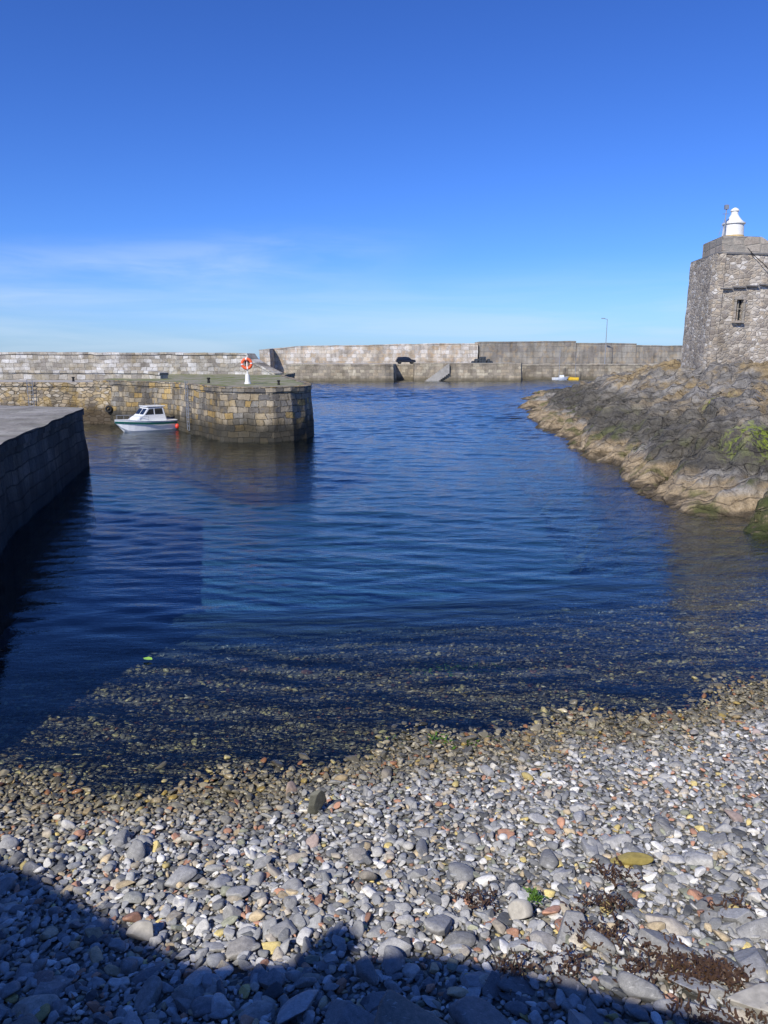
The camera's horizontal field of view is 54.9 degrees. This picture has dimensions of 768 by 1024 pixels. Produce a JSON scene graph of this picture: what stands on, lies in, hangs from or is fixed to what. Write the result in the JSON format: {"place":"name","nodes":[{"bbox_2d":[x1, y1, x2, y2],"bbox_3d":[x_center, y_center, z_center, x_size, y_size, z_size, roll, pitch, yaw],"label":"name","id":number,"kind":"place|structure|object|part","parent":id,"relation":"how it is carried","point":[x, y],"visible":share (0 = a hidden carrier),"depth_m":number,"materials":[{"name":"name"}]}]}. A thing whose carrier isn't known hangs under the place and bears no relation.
{"place":"outdoors","nodes":[
{"label":"outdoors","id":0,"kind":"place"},
{"bbox_2d":[0,405,96,635],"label":"quay","id":1,"kind":"structure","parent":0,"point":[44,458],"depth_m":24.89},
{"bbox_2d":[0,380,111,462],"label":"quay","id":2,"kind":"structure","parent":0,"point":[91,398],"depth_m":55.79,"materials":[{"name":"stone"}]},
{"bbox_2d":[26,380,34,405],"bbox_3d":[-26.600,-8.415,55.764,0.450,3.068,0.050,0,12,0],"label":"quay ladder","id":3,"kind":"object","parent":2,"relation":"attached to","point":[30,394],"visible":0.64,"depth_m":55.66,"materials":[{"name":"metal"}]},
{"bbox_2d":[0,369,167,379],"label":"quay wall","id":4,"kind":"structure","parent":2,"relation":"on","point":[7,374],"depth_m":60.38,"materials":[{"name":"stone"}]},
{"bbox_2d":[0,352,283,374],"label":"sea wall","id":5,"kind":"structure","parent":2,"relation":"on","point":[196,363],"depth_m":73.61,"materials":[{"name":"stone"}]},
{"bbox_2d":[0,574,767,1023],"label":"pebble beach","id":6,"kind":"structure","parent":0,"point":[200,990],"depth_m":7.43,"materials":[{"name":"grey gravel"}]},
{"bbox_2d":[126,920,152,940],"bbox_3d":[-1.910,3.292,5.824,0.213,0.158,0.149,0,12,0],"label":"pale stone","id":7,"kind":"object","parent":6,"relation":"on","point":[141,930],"visible":0.99,"depth_m":5.78,"materials":[{"name":"white stone"}]},
{"bbox_2d":[307,790,325,814],"bbox_3d":[-0.712,3.104,7.867,0.202,0.388,0.087,-4,30,-17],"label":"stone","id":8,"kind":"object","parent":6,"relation":"on","point":[317,799],"visible":0.95,"depth_m":7.82,"materials":[{"name":"stone"}]},
{"bbox_2d":[10,894,767,1023],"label":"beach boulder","id":9,"kind":"object","parent":6,"relation":"on","point":[394,1007],"visible":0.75,"depth_m":4.59,"materials":[{"name":"grey stone"}]},
{"bbox_2d":[564,885,767,1023],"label":"brown seaweed","id":10,"kind":"object","parent":9,"relation":"on","point":[708,966],"visible":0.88,"depth_m":4.82,"materials":[{"name":"brown plant"}]},
{"bbox_2d":[386,732,496,748],"bbox_3d":[0.761,3.007,9.732,1.488,0.150,0.452,3,12,13],"label":"green seaweed","id":11,"kind":"object","parent":6,"relation":"on","point":[432,737],"visible":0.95,"depth_m":9.75,"materials":[{"name":"green plant"}]},
{"bbox_2d":[402,662,523,676],"bbox_3d":[1.352,2.715,12.842,2.076,0.171,0.886,0,12,0],"label":"green seaweed","id":12,"kind":"object","parent":6,"relation":"on","point":[430,669],"visible":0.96,"depth_m":12.85,"materials":[{"name":"green plant"}]},
{"bbox_2d":[507,899,532,919],"bbox_3d":[1.058,3.074,5.711,0.182,0.162,0.180,-5,19,-22],"label":"pale stone","id":13,"kind":"object","parent":6,"relation":"on","point":[519,908],"visible":0.99,"depth_m":5.67,"materials":[{"name":"white stone"}]},
{"bbox_2d":[523,886,548,907],"bbox_3d":[1.215,3.078,5.903,0.194,0.096,0.246,0,12,0],"label":"green seaweed","id":14,"kind":"object","parent":6,"relation":"on","point":[535,896],"visible":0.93,"depth_m":5.90,"materials":[{"name":"green plant"}]},
{"bbox_2d":[447,856,707,994],"bbox_3d":[1.342,3.040,5.564,1.668,0.469,1.743,0,12,0],"label":"brown seaweed","id":15,"kind":"object","parent":6,"relation":"on","point":[648,953],"visible":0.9,"depth_m":5.09,"materials":[{"name":"brown plant"}]},
{"bbox_2d":[610,852,653,865],"bbox_3d":[2.137,2.993,6.381,0.385,0.096,0.119,0,12,-2],"label":"olive stone","id":16,"kind":"object","parent":6,"relation":"on","point":[632,858],"visible":0.98,"depth_m":6.36,"materials":[{"name":"yellow stone"}]},
{"bbox_2d":[726,982,767,1014],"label":"pale stone","id":17,"kind":"object","parent":6,"relation":"on","point":[755,997],"visible":0.91,"depth_m":4.55,"materials":[{"name":"white stone"}]},
{"bbox_2d":[0,395,767,1023],"bbox_3d":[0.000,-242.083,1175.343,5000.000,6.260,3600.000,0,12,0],"label":"water","id":18,"kind":"structure","parent":0,"point":[208,591],"depth_m":22.43,"materials":[{"name":"blue liquid"}]},
{"bbox_2d":[412,363,522,396],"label":"quay","id":19,"kind":"structure","parent":18,"relation":"on","point":[482,372],"depth_m":149.11,"materials":[{"name":"stone"}]},
{"bbox_2d":[425,364,449,390],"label":"quay steps","id":20,"kind":"structure","parent":19,"relation":"attached to","point":[440,374],"depth_m":148.64,"materials":[{"name":"concrete"}]},
{"bbox_2d":[0,0,767,356],"label":"sky","id":21,"kind":"structure","parent":0,"point":[181,176],"materials":[{"name":"blue"}]},
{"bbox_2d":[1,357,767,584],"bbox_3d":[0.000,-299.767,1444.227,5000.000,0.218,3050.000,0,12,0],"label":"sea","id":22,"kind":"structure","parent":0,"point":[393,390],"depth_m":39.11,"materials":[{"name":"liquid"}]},
{"bbox_2d":[114,400,178,434],"bbox_3d":[-15.983,-6.480,50.546,4.916,2.300,2.225,-11,16,-43],"label":"motor boat","id":23,"kind":"object","parent":22,"relation":"on","point":[147,418],"visible":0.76,"depth_m":50.04,"materials":[{"name":"white plastic"}]},
{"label":"windows","id":24,"kind":"part","parent":23,"relation":"part of","materials":[{"name":"black glass"}]},
{"bbox_2d":[93,373,316,492],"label":"pier","id":25,"kind":"structure","parent":22,"relation":"in","point":[230,408],"depth_m":45.76,"materials":[{"name":"stone"}]},
{"bbox_2d":[105,406,111,412],"bbox_3d":[-20.600,-7.699,55.353,0.558,0.558,0.160,0,12,0],"label":"tyre fender","id":26,"kind":"object","parent":25,"relation":"attached to","point":[106,410],"visible":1,"depth_m":55.30,"materials":[{"name":"rubber"}]},
{"bbox_2d":[185,383,189,430],"bbox_3d":[-12.900,-6.960,48.508,0.049,3.218,0.449,-8,14,-32],"label":"pier ladder","id":27,"kind":"object","parent":25,"relation":"attached to","point":[186,406],"visible":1,"depth_m":48.47,"materials":[{"name":"metal"}]},
{"bbox_2d":[241,357,252,383],"bbox_3d":[-8.900,-9.216,48.135,0.794,1.750,0.440,0,12,0],"label":"life ring stand","id":28,"kind":"object","parent":25,"relation":"on","point":[247,362],"visible":0.99,"depth_m":47.99,"materials":[{"name":"white paint"}]},
{"bbox_2d":[285,363,397,396],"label":"quay","id":29,"kind":"structure","parent":22,"relation":"in","point":[349,372],"depth_m":147.22,"materials":[{"name":"stone"}]},
{"bbox_2d":[396,364,412,394],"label":"quay","id":30,"kind":"structure","parent":22,"relation":"in","point":[404,371],"depth_m":155.28,"materials":[{"name":"stone"}]},
{"bbox_2d":[395,357,415,363],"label":"parked car","id":31,"kind":"object","parent":30,"relation":"on","point":[399,360],"visible":0.99,"depth_m":156.38,"materials":[{"name":"paint"}]},
{"bbox_2d":[259,341,682,372],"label":"breakwater","id":32,"kind":"object","parent":22,"relation":"in","point":[550,352],"visible":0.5,"depth_m":161.04,"materials":[{"name":"stone"}]},
{"bbox_2d":[552,359,568,380],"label":"moored boat","id":33,"kind":"object","parent":22,"relation":"on","point":[561,377],"visible":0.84,"depth_m":156.92,"materials":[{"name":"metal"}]},
{"bbox_2d":[566,365,578,379],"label":"moored boat","id":34,"kind":"object","parent":22,"relation":"on","point":[573,378],"visible":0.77,"depth_m":157.49,"materials":[{"name":"yellow paint"}]},
{"bbox_2d":[522,364,655,390],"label":"quay","id":35,"kind":"structure","parent":22,"relation":"in","point":[550,371],"depth_m":161.02,"materials":[{"name":"stone"}]},
{"bbox_2d":[601,318,607,363],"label":"street lamp","id":36,"kind":"object","parent":35,"relation":"on","point":[606,338],"visible":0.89,"depth_m":163.22,"materials":[{"name":"metal"}]},
{"bbox_2d":[471,357,492,362],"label":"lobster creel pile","id":37,"kind":"object","parent":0,"point":[481,360],"visible":1,"depth_m":154.43,"materials":[{"name":"grey"}]},
{"bbox_2d":[486,359,767,579],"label":"rocky shore","id":38,"kind":"structure","parent":0,"point":[671,434],"depth_m":30.41,"materials":[{"name":"grey stone"}]},
{"bbox_2d":[681,253,767,369],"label":"walls","id":39,"kind":"structure","parent":38,"relation":"on","point":[712,333],"depth_m":46.94,"materials":[{"name":"grey stone"}]},
{"bbox_2d":[691,252,767,262],"bbox_3d":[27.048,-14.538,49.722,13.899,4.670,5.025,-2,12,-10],"label":"string course","id":40,"kind":"structure","parent":39,"relation":"attached to","point":[729,253],"depth_m":45.97,"materials":[{"name":"grey stone"}]},
{"bbox_2d":[702,236,767,257],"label":"parapet","id":41,"kind":"object","parent":39,"relation":"on","point":[753,244],"visible":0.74,"depth_m":46.24,"materials":[{"name":"grey stone"}]},
{"bbox_2d":[719,204,728,235],"bbox_3d":[21.243,-18.176,46.158,0.514,1.900,0.195,0,12,0],"label":"signal mast","id":42,"kind":"object","parent":41,"relation":"on","point":[726,207],"visible":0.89,"depth_m":46.06,"materials":[{"name":"metal"}]},
{"bbox_2d":[722,208,745,235],"bbox_3d":[22.150,-18.361,46.817,1.380,1.690,1.380,0,12,0],"label":"lantern","id":43,"kind":"object","parent":41,"relation":"on","point":[735,223],"visible":0.94,"depth_m":46.44,"materials":[{"name":"white paint"}]},
{"bbox_2d":[731,296,746,322],"bbox_3d":[22.330,-12.732,46.565,0.800,1.600,0.280,-2,12,-10],"label":"window frame","id":44,"kind":"object","parent":39,"relation":"attached to","point":[736,304],"visible":1,"depth_m":46.51,"materials":[{"name":"grey stone"}]},
{"bbox_2d":[735,300,740,319],"bbox_3d":[22.299,-12.749,46.743,0.500,1.300,0.030,-2,12,-10],"label":"window pane","id":45,"kind":"object","parent":44,"relation":"in","point":[738,317],"visible":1,"depth_m":46.75,"materials":[{"name":"black glass"}]},
{"bbox_2d":[720,284,767,288],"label":"string course","id":46,"kind":"object","parent":39,"relation":"attached to","point":[744,286],"visible":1,"depth_m":46.23,"materials":[{"name":"stone"}]}
]}

